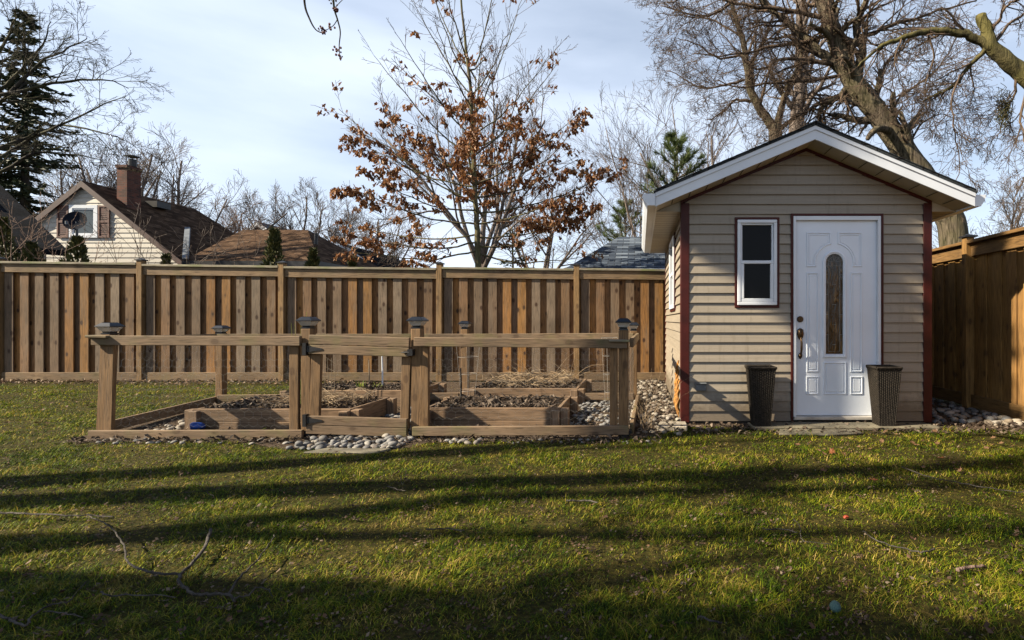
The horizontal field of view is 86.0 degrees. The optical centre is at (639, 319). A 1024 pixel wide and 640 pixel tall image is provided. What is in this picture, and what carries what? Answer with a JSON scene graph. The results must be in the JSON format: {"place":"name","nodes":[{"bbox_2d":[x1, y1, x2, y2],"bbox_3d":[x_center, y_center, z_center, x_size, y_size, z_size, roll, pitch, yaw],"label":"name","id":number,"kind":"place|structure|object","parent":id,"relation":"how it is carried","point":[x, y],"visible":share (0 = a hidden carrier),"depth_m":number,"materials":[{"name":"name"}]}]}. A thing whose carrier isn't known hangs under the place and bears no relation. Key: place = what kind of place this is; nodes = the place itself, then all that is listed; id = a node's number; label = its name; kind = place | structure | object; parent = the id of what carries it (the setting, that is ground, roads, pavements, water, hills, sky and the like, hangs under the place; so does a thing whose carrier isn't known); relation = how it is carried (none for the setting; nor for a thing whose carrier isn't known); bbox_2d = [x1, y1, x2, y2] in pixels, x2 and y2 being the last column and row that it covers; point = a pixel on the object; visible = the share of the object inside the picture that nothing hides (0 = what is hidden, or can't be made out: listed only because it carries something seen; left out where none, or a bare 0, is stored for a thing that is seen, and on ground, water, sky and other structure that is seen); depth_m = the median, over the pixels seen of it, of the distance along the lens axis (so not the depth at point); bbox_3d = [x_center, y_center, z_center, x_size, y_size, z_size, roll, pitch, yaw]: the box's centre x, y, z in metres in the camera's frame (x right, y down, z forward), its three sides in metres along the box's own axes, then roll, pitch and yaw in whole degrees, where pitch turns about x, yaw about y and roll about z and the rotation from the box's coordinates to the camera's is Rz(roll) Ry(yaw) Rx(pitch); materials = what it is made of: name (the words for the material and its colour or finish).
{"place":"outdoors","nodes":[
{"label":"outdoors","id":0,"kind":"place"},
{"bbox_2d":[35,155,234,342],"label":"sided house","id":1,"kind":"structure","parent":0,"point":[168,219],"depth_m":21.49,"materials":[{"name":"beige metal"}]},
{"bbox_2d":[69,205,97,237],"bbox_3d":[-22.371,-3.967,21.460,1.140,1.311,0.080,0,0,0],"label":"window","id":2,"kind":"structure","parent":1,"relation":"in","point":[92,217],"depth_m":21.44,"materials":[{"name":"white paint"}]},
{"bbox_2d":[160,252,171,263],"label":"cedar shrub","id":3,"kind":"object","parent":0,"point":[168,256],"visible":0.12,"depth_m":10.97,"materials":[{"name":"green plant"}]},
{"bbox_2d":[303,246,319,266],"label":"cedar shrub","id":4,"kind":"object","parent":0,"point":[313,258],"visible":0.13,"depth_m":10.95,"materials":[{"name":"green plant"}]},
{"bbox_2d":[303,0,342,60],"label":"overhanging maple","id":5,"kind":"object","parent":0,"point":[335,10],"visible":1,"depth_m":3.20,"materials":[{"name":"brown plant"}]},
{"bbox_2d":[0,380,1023,639],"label":"lawn","id":6,"kind":"structure","parent":0,"point":[334,497],"depth_m":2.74,"materials":[{"name":"plant"}]},
{"bbox_2d":[0,215,22,260],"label":"cedar shrub","id":7,"kind":"object","parent":6,"relation":"on","point":[5,226],"visible":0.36,"depth_m":11.00,"materials":[{"name":"green plant"}]},
{"bbox_2d":[14,240,46,261],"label":"cedar shrub","id":8,"kind":"object","parent":6,"relation":"on","point":[31,246],"visible":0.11,"depth_m":11.14,"materials":[{"name":"green plant"}]},
{"bbox_2d":[0,185,66,258],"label":"dark roofed house","id":9,"kind":"structure","parent":6,"relation":"on","point":[19,211],"depth_m":15.37,"materials":[{"name":"grey"}]},
{"bbox_2d":[0,7,81,217],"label":"spruce tree","id":10,"kind":"object","parent":6,"relation":"on","point":[24,184],"visible":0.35,"depth_m":26.85,"materials":[{"name":"green plant"}]},
{"bbox_2d":[0,581,87,626],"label":"fallen branch","id":11,"kind":"object","parent":6,"relation":"on","point":[9,619],"visible":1,"depth_m":1.90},
{"bbox_2d":[0,511,113,517],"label":"fallen branch","id":12,"kind":"object","parent":6,"relation":"on","point":[3,513],"visible":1,"depth_m":2.85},
{"bbox_2d":[0,199,118,261],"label":"sapling","id":13,"kind":"object","parent":6,"relation":"on","point":[44,232],"visible":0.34,"depth_m":11.60,"materials":[{"name":"brown plant"}]},
{"bbox_2d":[21,211,105,371],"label":"sapling","id":14,"kind":"object","parent":6,"relation":"on","point":[60,258],"visible":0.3,"depth_m":10.43,"materials":[{"name":"brown plant"}]},
{"bbox_2d":[0,186,140,319],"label":"sapling","id":15,"kind":"object","parent":6,"relation":"on","point":[46,235],"visible":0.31,"depth_m":11.40,"materials":[{"name":"brown plant"}]},
{"bbox_2d":[62,211,86,261],"bbox_3d":[-17.941,-1.191,16.899,0.502,4.542,0.493,0,0,29],"label":"satellite dish","id":16,"kind":"object","parent":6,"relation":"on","point":[70,216],"visible":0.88,"depth_m":16.97,"materials":[{"name":"paint"}]},
{"bbox_2d":[59,234,91,369],"bbox_3d":[-11.627,-0.350,11.021,0.980,2.860,0.970,0,0,0],"label":"cedar shrub","id":17,"kind":"object","parent":6,"relation":"on","point":[74,242],"visible":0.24,"depth_m":10.94,"materials":[{"name":"green plant"}]},
{"bbox_2d":[0,0,174,176],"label":"bare tree","id":18,"kind":"object","parent":6,"relation":"on","point":[9,94],"visible":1,"depth_m":18.71,"materials":[{"name":"brown plant"}]},
{"bbox_2d":[29,116,168,206],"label":"bare tree","id":19,"kind":"object","parent":6,"relation":"on","point":[57,192],"visible":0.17,"depth_m":33.41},
{"bbox_2d":[30,117,209,209],"bbox_3d":[-29.133,-5.063,30.640,7.501,12.494,7.600,0,0,15],"label":"bare tree","id":20,"kind":"object","parent":6,"relation":"on","point":[138,165],"visible":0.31,"depth_m":29.70,"materials":[{"name":"plant"}]},
{"bbox_2d":[100,591,175,597],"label":"fallen branch","id":21,"kind":"object","parent":6,"relation":"on","point":[102,592],"visible":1,"depth_m":2.02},
{"bbox_2d":[80,199,248,264],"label":"sapling","id":22,"kind":"object","parent":6,"relation":"on","point":[141,254],"visible":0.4,"depth_m":10.93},
{"bbox_2d":[0,378,353,384],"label":"ground litter","id":23,"kind":"object","parent":6,"relation":"on","point":[87,381],"visible":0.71,"depth_m":9.07,"materials":[{"name":"brown plant"}]},
{"bbox_2d":[89,515,274,602],"bbox_3d":[-2.123,1.035,2.469,1.698,0.063,0.451,0,0,24],"label":"fallen branch","id":24,"kind":"object","parent":6,"relation":"on","point":[189,566],"visible":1,"depth_m":2.19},
{"bbox_2d":[62,121,302,233],"bbox_3d":[-25.506,-5.140,30.911,9.529,12.658,10.949,0,0,44],"label":"bare tree","id":25,"kind":"object","parent":6,"relation":"on","point":[173,190],"visible":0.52,"depth_m":29.39,"materials":[{"name":"plant"}]},
{"bbox_2d":[160,481,239,499],"bbox_3d":[-2.674,1.040,3.252,0.282,0.010,0.300,0,0,-13],"label":"twig","id":26,"kind":"object","parent":6,"relation":"on","point":[198,491],"visible":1,"depth_m":3.23,"materials":[{"name":"wood"}]},
{"bbox_2d":[184,215,219,264],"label":"sapling","id":27,"kind":"object","parent":6,"relation":"on","point":[209,243],"visible":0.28,"depth_m":11.44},
{"bbox_2d":[154,201,269,264],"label":"sapling","id":28,"kind":"object","parent":6,"relation":"on","point":[251,222],"visible":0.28,"depth_m":11.05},
{"bbox_2d":[206,194,293,232],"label":"bare tree","id":29,"kind":"object","parent":6,"relation":"on","point":[232,212],"visible":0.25,"depth_m":35.78,"materials":[{"name":"brown plant"}]},
{"bbox_2d":[259,226,286,265],"bbox_3d":[-7.410,-0.425,10.798,0.723,3.010,0.769,0,0,35],"label":"cedar shrub","id":30,"kind":"object","parent":6,"relation":"on","point":[273,249],"visible":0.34,"depth_m":10.73,"materials":[{"name":"green plant"}]},
{"bbox_2d":[182,227,377,266],"bbox_3d":[-15.768,-1.454,22.930,7.496,5.069,6.140,0,0,0],"label":"house extension","id":31,"kind":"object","parent":6,"relation":"on","point":[296,245],"visible":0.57,"depth_m":21.28,"materials":[{"name":"brown"}]},
{"bbox_2d":[228,177,375,246],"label":"bare tree","id":32,"kind":"object","parent":6,"relation":"on","point":[319,230],"visible":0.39,"depth_m":33.24,"materials":[{"name":"plant"}]},
{"bbox_2d":[315,444,325,449],"bbox_3d":[-2.663,1.063,4.440,0.076,0.053,0.099,-6,5,-22],"label":"river stone","id":33,"kind":"object","parent":6,"relation":"on","point":[321,446],"visible":0.76,"depth_m":4.42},
{"bbox_2d":[233,194,430,266],"bbox_3d":[-18.537,-3.248,32.999,10.092,8.859,7.954,0,0,-25],"label":"bare tree","id":34,"kind":"object","parent":6,"relation":"on","point":[352,228],"visible":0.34,"depth_m":31.66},
{"bbox_2d":[0,257,664,381],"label":"board fence","id":35,"kind":"object","parent":6,"relation":"on","point":[44,318],"visible":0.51,"depth_m":9.37,"materials":[{"name":"brown wood"}]},
{"bbox_2d":[304,448,390,453],"bbox_3d":[-2.386,1.071,4.362,0.656,0.018,0.159,0,0,0],"label":"flagstone","id":36,"kind":"object","parent":6,"relation":"on","point":[356,450],"visible":0.96,"depth_m":4.34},
{"bbox_2d":[347,254,357,266],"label":"cedar shrub","id":37,"kind":"object","parent":6,"relation":"on","point":[351,263],"visible":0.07,"depth_m":10.96,"materials":[{"name":"green plant"}]},
{"bbox_2d":[340,245,400,267],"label":"yellow house","id":38,"kind":"structure","parent":6,"relation":"on","point":[360,251],"depth_m":33.21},
{"bbox_2d":[308,195,451,267],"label":"bare tree","id":39,"kind":"object","parent":6,"relation":"on","point":[390,231],"visible":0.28,"depth_m":35.26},
{"bbox_2d":[426,527,464,530],"bbox_3d":[-0.973,1.050,2.678,0.200,0.014,0.026,0,0,6],"label":"stick","id":40,"kind":"object","parent":6,"relation":"on","point":[443,528],"visible":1,"depth_m":2.68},
{"bbox_2d":[341,40,586,266],"bbox_3d":[-8.293,-6.203,26.259,11.596,14.777,8.694,0,0,0],"label":"bare tree","id":41,"kind":"object","parent":6,"relation":"on","point":[485,260],"visible":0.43,"depth_m":25.70,"materials":[{"name":"plant"}]},
{"bbox_2d":[314,0,628,267],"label":"oak tree","id":42,"kind":"object","parent":6,"relation":"on","point":[465,148],"visible":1,"depth_m":11.48,"materials":[{"name":"brown plant"}]},
{"bbox_2d":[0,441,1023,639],"bbox_3d":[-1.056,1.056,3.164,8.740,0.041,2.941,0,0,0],"label":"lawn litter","id":43,"kind":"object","parent":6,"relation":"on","point":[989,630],"visible":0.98,"depth_m":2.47,"materials":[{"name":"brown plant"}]},
{"bbox_2d":[493,228,534,267],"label":"fir tree","id":44,"kind":"object","parent":6,"relation":"on","point":[513,257],"visible":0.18,"depth_m":23.91,"materials":[{"name":"green plant"}]},
{"bbox_2d":[467,157,618,267],"bbox_3d":[-5.464,-4.139,30.477,9.180,10.650,6.990,0,0,0],"label":"bare tree","id":45,"kind":"object","parent":6,"relation":"on","point":[549,249],"visible":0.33,"depth_m":30.44,"materials":[{"name":"plant"}]},
{"bbox_2d":[566,499,597,502],"bbox_3d":[-0.332,1.045,3.079,0.193,0.016,0.031,0,0,10],"label":"stick","id":46,"kind":"object","parent":6,"relation":"on","point":[581,501],"visible":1,"depth_m":3.08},
{"bbox_2d":[544,136,672,262],"bbox_3d":[-0.324,-2.804,19.975,5.276,7.996,6.429,0,0,32],"label":"bare tree","id":47,"kind":"object","parent":6,"relation":"on","point":[630,221],"visible":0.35,"depth_m":19.33,"materials":[{"name":"plant"}]},
{"bbox_2d":[567,237,664,268],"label":"grey roof garage","id":48,"kind":"structure","parent":6,"relation":"on","point":[623,252],"depth_m":13.39,"materials":[{"name":"blue"}]},
{"bbox_2d":[593,198,641,242],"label":"pine tree","id":49,"kind":"object","parent":6,"relation":"on","point":[622,211],"visible":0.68,"depth_m":18.37,"materials":[{"name":"green plant"}]},
{"bbox_2d":[544,30,741,236],"bbox_3d":[0.275,-3.874,17.013,5.734,10.116,7.129,0,0,-19],"label":"bare tree","id":50,"kind":"object","parent":6,"relation":"on","point":[628,179],"visible":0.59,"depth_m":16.41,"materials":[{"name":"plant"}]},
{"bbox_2d":[639,128,708,193],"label":"pine tree","id":51,"kind":"object","parent":6,"relation":"on","point":[671,139],"visible":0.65,"depth_m":13.78,"materials":[{"name":"green plant"}]},
{"bbox_2d":[581,95,785,234],"bbox_3d":[2.683,-4.609,23.698,9.839,11.603,8.374,0,0,32],"label":"bare tree","id":52,"kind":"object","parent":6,"relation":"on","point":[712,139],"visible":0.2,"depth_m":23.51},
{"bbox_2d":[697,615,722,623],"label":"twig","id":53,"kind":"object","parent":6,"relation":"on","point":[710,620],"visible":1,"depth_m":1.87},
{"bbox_2d":[624,0,863,157],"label":"bare tree","id":54,"kind":"object","parent":6,"relation":"on","point":[715,84],"visible":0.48,"depth_m":14.88,"materials":[{"name":"brown plant"}]},
{"bbox_2d":[762,518,831,544],"bbox_3d":[0.742,1.045,2.614,0.223,0.012,0.335,0,0,-14],"label":"twig","id":55,"kind":"object","parent":6,"relation":"on","point":[792,531],"visible":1,"depth_m":2.65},
{"bbox_2d":[755,0,850,131],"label":"bare tree","id":56,"kind":"object","parent":6,"relation":"on","point":[823,41],"visible":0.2,"depth_m":16.80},
{"bbox_2d":[779,429,861,435],"bbox_3d":[1.696,1.069,5.064,0.793,0.022,0.245,0,0,0],"label":"flagstone","id":57,"kind":"object","parent":6,"relation":"on","point":[817,432],"visible":0.9,"depth_m":5.02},
{"bbox_2d":[632,0,1014,246],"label":"maple tree","id":58,"kind":"object","parent":6,"relation":"on","point":[837,58],"visible":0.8,"depth_m":12.37,"materials":[{"name":"brown plant"}]},
{"bbox_2d":[829,600,840,612],"bbox_3d":[0.719,1.056,1.964,0.041,0.042,0.042,0,0,0],"label":"rubber ball","id":59,"kind":"object","parent":6,"relation":"on","point":[835,605],"visible":0.98,"depth_m":1.95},
{"bbox_2d":[862,531,934,553],"bbox_3d":[1.194,1.045,2.505,0.326,0.014,0.097,0,0,42],"label":"twig","id":60,"kind":"object","parent":6,"relation":"on","point":[930,550],"visible":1,"depth_m":2.44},
{"bbox_2d":[833,0,1023,230],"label":"mossy tree","id":61,"kind":"object","parent":6,"relation":"on","point":[1006,60],"visible":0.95,"depth_m":9.60,"materials":[{"name":"brown plant"}]},
{"bbox_2d":[988,78,1017,138],"bbox_3d":[6.542,-3.838,9.629,0.437,1.071,0.459,0,0,0],"label":"twig nest","id":62,"kind":"object","parent":61,"relation":"hanging from","point":[1007,111],"visible":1,"depth_m":9.59,"materials":[{"name":"brown plant"}]},
{"bbox_2d":[901,466,1023,492],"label":"fallen branch","id":63,"kind":"object","parent":6,"relation":"on","point":[961,483],"visible":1,"depth_m":3.40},
{"bbox_2d":[956,564,985,571],"bbox_3d":[1.400,1.050,2.261,0.151,0.021,0.022,0,0,-16],"label":"bark piece","id":64,"kind":"object","parent":6,"relation":"on","point":[962,568],"visible":1,"depth_m":2.26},
{"bbox_2d":[932,227,1023,420],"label":"side fence","id":65,"kind":"object","parent":6,"relation":"on","point":[977,323],"visible":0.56,"depth_m":6.39,"materials":[{"name":"brown wood"}]},
{"bbox_2d":[932,151,1023,248],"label":"bare tree","id":66,"kind":"object","parent":6,"relation":"on","point":[1021,211],"visible":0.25,"depth_m":16.66,"materials":[{"name":"plant"}]},
{"bbox_2d":[0,0,1023,267],"label":"sky","id":67,"kind":"structure","parent":0,"point":[246,79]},
{"bbox_2d":[57,382,1023,449],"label":"garden soil ground","id":68,"kind":"structure","parent":0,"point":[599,386],"depth_m":5.44,"materials":[{"name":"soil"}]},
{"bbox_2d":[190,422,205,429],"bbox_3d":[-4.296,1.037,5.181,0.122,0.093,0.098,0,0,0],"label":"blue glove","id":69,"kind":"object","parent":68,"relation":"on","point":[199,425],"visible":0.82,"depth_m":5.16,"materials":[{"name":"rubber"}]},
{"bbox_2d":[185,397,396,428],"bbox_3d":[-3.640,0.980,5.685,1.728,0.200,0.950,0,0,0],"label":"raised bed","id":70,"kind":"object","parent":68,"relation":"on","point":[383,406],"visible":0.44,"depth_m":5.27,"materials":[{"name":"brown wood"}]},
{"bbox_2d":[203,393,382,407],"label":"mulch","id":71,"kind":"object","parent":70,"relation":"on","point":[244,403],"visible":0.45,"depth_m":5.56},
{"bbox_2d":[256,387,377,407],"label":"dry stems","id":72,"kind":"object","parent":70,"relation":"on","point":[331,395],"visible":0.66,"depth_m":5.61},
{"bbox_2d":[322,355,335,392],"bbox_3d":[-3.810,0.734,6.500,0.206,0.652,0.006,0,0,0],"label":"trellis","id":73,"kind":"object","parent":68,"relation":"on","point":[331,373],"visible":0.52,"depth_m":6.50,"materials":[{"name":"wood"}]},
{"bbox_2d":[85,317,638,438],"bbox_3d":[-2.710,0.534,5.955,5.405,1.131,2.340,0,0,0],"label":"garden fence","id":74,"kind":"object","parent":68,"relation":"on","point":[309,347],"visible":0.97,"depth_m":4.86,"materials":[{"name":"brown wood"}]},
{"bbox_2d":[280,383,446,405],"bbox_3d":[-3.610,0.980,7.080,1.788,0.200,0.960,0,0,0],"label":"raised bed","id":75,"kind":"object","parent":68,"relation":"on","point":[441,387],"visible":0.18,"depth_m":6.66,"materials":[{"name":"brown wood"}]},
{"bbox_2d":[356,380,381,386],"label":"bulb shoots","id":76,"kind":"object","parent":75,"relation":"on","point":[361,384],"visible":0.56,"depth_m":6.94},
{"bbox_2d":[322,380,433,389],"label":"mulch","id":77,"kind":"object","parent":75,"relation":"on","point":[345,386],"visible":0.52,"depth_m":6.97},
{"bbox_2d":[66,433,661,444],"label":"ground litter","id":78,"kind":"object","parent":68,"relation":"on","point":[97,438],"visible":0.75,"depth_m":4.73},
{"bbox_2d":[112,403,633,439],"bbox_3d":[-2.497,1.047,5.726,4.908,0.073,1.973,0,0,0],"label":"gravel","id":79,"kind":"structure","parent":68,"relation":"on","point":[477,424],"depth_m":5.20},
{"bbox_2d":[355,408,410,435],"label":"gravel","id":80,"kind":"structure","parent":68,"relation":"on","point":[392,416],"depth_m":5.68,"materials":[{"name":"stone"}]},
{"bbox_2d":[456,347,478,395],"bbox_3d":[-2.080,0.674,6.450,0.281,0.872,0.281,0,0,0],"label":"tomato cage","id":81,"kind":"object","parent":68,"relation":"on","point":[467,374],"visible":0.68,"depth_m":6.40,"materials":[{"name":"metal"}]},
{"bbox_2d":[430,396,577,425],"bbox_3d":[-1.485,0.980,5.765,1.538,0.200,0.990,0,0,0],"label":"raised bed","id":82,"kind":"object","parent":68,"relation":"on","point":[464,415],"visible":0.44,"depth_m":5.33,"materials":[{"name":"brown wood"}]},
{"bbox_2d":[460,368,461,398],"bbox_3d":[-2.016,0.725,6.000,0.026,0.371,0.022,0,0,22],"label":"garden stake","id":83,"kind":"object","parent":82,"relation":"on","point":[460,383],"visible":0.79,"depth_m":5.99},
{"bbox_2d":[433,392,564,406],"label":"mulch","id":84,"kind":"object","parent":82,"relation":"on","point":[542,400],"visible":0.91,"depth_m":5.70,"materials":[{"name":"wood"}]},
{"bbox_2d":[463,379,591,403],"bbox_3d":[-1.500,0.980,7.430,1.568,0.200,1.260,0,0,0],"label":"raised bed","id":85,"kind":"object","parent":68,"relation":"on","point":[560,391],"visible":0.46,"depth_m":6.86,"materials":[{"name":"brown wood"}]},
{"bbox_2d":[483,368,574,387],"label":"dry stems","id":86,"kind":"object","parent":85,"relation":"on","point":[521,377],"visible":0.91,"depth_m":7.19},
{"bbox_2d":[478,377,582,387],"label":"mulch","id":87,"kind":"object","parent":85,"relation":"on","point":[493,385],"visible":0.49,"depth_m":7.13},
{"bbox_2d":[484,349,606,385],"bbox_3d":[-1.318,0.647,7.424,1.762,0.492,1.230,0,0,0],"label":"dead shrub","id":88,"kind":"object","parent":85,"relation":"on","point":[543,377],"visible":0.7,"depth_m":7.45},
{"bbox_2d":[601,337,617,409],"bbox_3d":[-0.360,0.659,6.300,0.201,0.902,0.201,0,0,0],"label":"tomato cage","id":89,"kind":"object","parent":68,"relation":"on","point":[607,369],"visible":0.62,"depth_m":6.34,"materials":[{"name":"metal"}]},
{"bbox_2d":[590,367,692,433],"bbox_3d":[0.073,0.751,5.200,0.850,0.659,0.928,0,0,-30],"label":"dead weed","id":90,"kind":"object","parent":68,"relation":"on","point":[645,419],"visible":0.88,"depth_m":5.25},
{"bbox_2d":[630,380,680,423],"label":"gravel","id":91,"kind":"structure","parent":68,"relation":"on","point":[659,407],"depth_m":6.73,"materials":[{"name":"gravel"}]},
{"bbox_2d":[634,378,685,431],"bbox_3d":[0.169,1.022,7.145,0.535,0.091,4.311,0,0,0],"label":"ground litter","id":92,"kind":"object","parent":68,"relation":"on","point":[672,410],"visible":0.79,"depth_m":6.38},
{"bbox_2d":[657,421,686,430],"bbox_3d":[0.315,1.055,5.295,0.304,0.050,0.258,0,0,0],"label":"concrete paver","id":93,"kind":"object","parent":68,"relation":"on","point":[675,426],"visible":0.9,"depth_m":5.21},
{"bbox_2d":[642,120,985,423],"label":"garden shed","id":94,"kind":"structure","parent":68,"relation":"on","point":[800,259],"depth_m":5.53,"materials":[{"name":"beige plastic"}]},
{"bbox_2d":[669,232,676,311],"bbox_3d":[0.431,-0.585,6.900,0.065,0.950,0.920,0,0,0],"label":"window","id":95,"kind":"structure","parent":94,"relation":"in","point":[672,248],"depth_m":6.96,"materials":[{"name":"white paint"}]},
{"bbox_2d":[734,217,778,307],"bbox_3d":[1.211,-0.595,5.535,0.462,0.936,0.070,0,0,0],"label":"window","id":96,"kind":"structure","parent":94,"relation":"in","point":[756,265],"depth_m":5.52,"materials":[{"name":"white paint"}]},
{"bbox_2d":[796,221,876,414],"bbox_3d":[2.040,-0.020,5.539,0.844,2.024,0.106,0,0,0],"label":"door","id":97,"kind":"structure","parent":94,"relation":"in","point":[836,261],"depth_m":5.55,"materials":[{"name":"white paint"}]},
{"bbox_2d":[747,422,941,430],"bbox_3d":[2.023,1.062,5.334,1.856,0.035,0.283,0,0,0],"label":"flagstone","id":98,"kind":"object","parent":68,"relation":"on","point":[811,425],"visible":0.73,"depth_m":5.23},
{"bbox_2d":[744,365,776,425],"bbox_3d":[1.203,0.750,5.330,0.276,0.589,0.276,0,0,0],"label":"wicker planter","id":99,"kind":"object","parent":98,"relation":"on","point":[760,382],"visible":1,"depth_m":5.23,"materials":[{"name":"wicker"}]},
{"bbox_2d":[866,365,902,425],"bbox_3d":[2.437,0.750,5.330,0.267,0.589,0.267,0,0,0],"label":"wicker planter","id":100,"kind":"object","parent":98,"relation":"on","point":[884,384],"visible":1,"depth_m":5.24,"materials":[{"name":"wicker"}]},
{"bbox_2d":[688,420,1023,434],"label":"ground litter","id":101,"kind":"object","parent":68,"relation":"on","point":[976,428],"visible":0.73,"depth_m":5.18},
{"bbox_2d":[944,410,954,414],"bbox_3d":[3.503,1.057,6.040,0.111,0.060,0.091,-5,8,39],"label":"river stone","id":102,"kind":"object","parent":68,"relation":"on","point":[949,412],"visible":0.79,"depth_m":6.01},
{"bbox_2d":[950,417,958,421],"bbox_3d":[3.333,1.056,5.654,0.091,0.059,0.128,9,-8,36],"label":"river stone","id":103,"kind":"object","parent":68,"relation":"on","point":[954,419],"visible":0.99,"depth_m":5.61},
{"bbox_2d":[972,416,982,421],"bbox_3d":[3.574,1.057,5.661,0.112,0.060,0.092,-11,6,-5],"label":"river stone","id":104,"kind":"object","parent":68,"relation":"on","point":[978,418],"visible":0.62,"depth_m":5.63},
{"bbox_3d":[-2.059,1.050,4.451,0.052,0.022,0.056,13,10,19],"label":"river stone","id":105,"kind":"object","parent":68,"relation":"on","visible":0},
{"bbox_2d":[388,441,397,445],"bbox_3d":[-2.066,1.034,4.457,0.069,0.045,0.084,-1,-6,-45],"label":"river stone","id":106,"kind":"object","parent":105,"relation":"on","point":[392,443],"visible":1,"depth_m":4.43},
{"bbox_2d":[569,400,631,424],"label":"gravel","id":107,"kind":"structure","parent":0,"point":[586,408],"depth_m":6.07,"materials":[{"name":"gravel"}]},
{"bbox_2d":[932,398,975,409],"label":"gravel","id":108,"kind":"structure","parent":0,"point":[952,404],"depth_m":6.64,"materials":[{"name":"gravel"}]},
{"label":"river stone","id":109,"kind":"object","parent":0,"visible":0},
{"bbox_2d":[295,441,302,445],"bbox_3d":[-2.873,1.041,4.494,0.058,0.047,0.054,-10,12,-41],"label":"river stone","id":110,"kind":"object","parent":109,"relation":"on","point":[298,443],"visible":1,"depth_m":4.48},
{"label":"river stone","id":111,"kind":"object","parent":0,"visible":0},
{"bbox_2d":[319,435,327,440],"bbox_3d":[-2.755,1.033,4.644,0.070,0.057,0.066,1,-4,-14],"label":"river stone","id":112,"kind":"object","parent":111,"relation":"on","point":[323,438],"visible":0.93,"depth_m":4.62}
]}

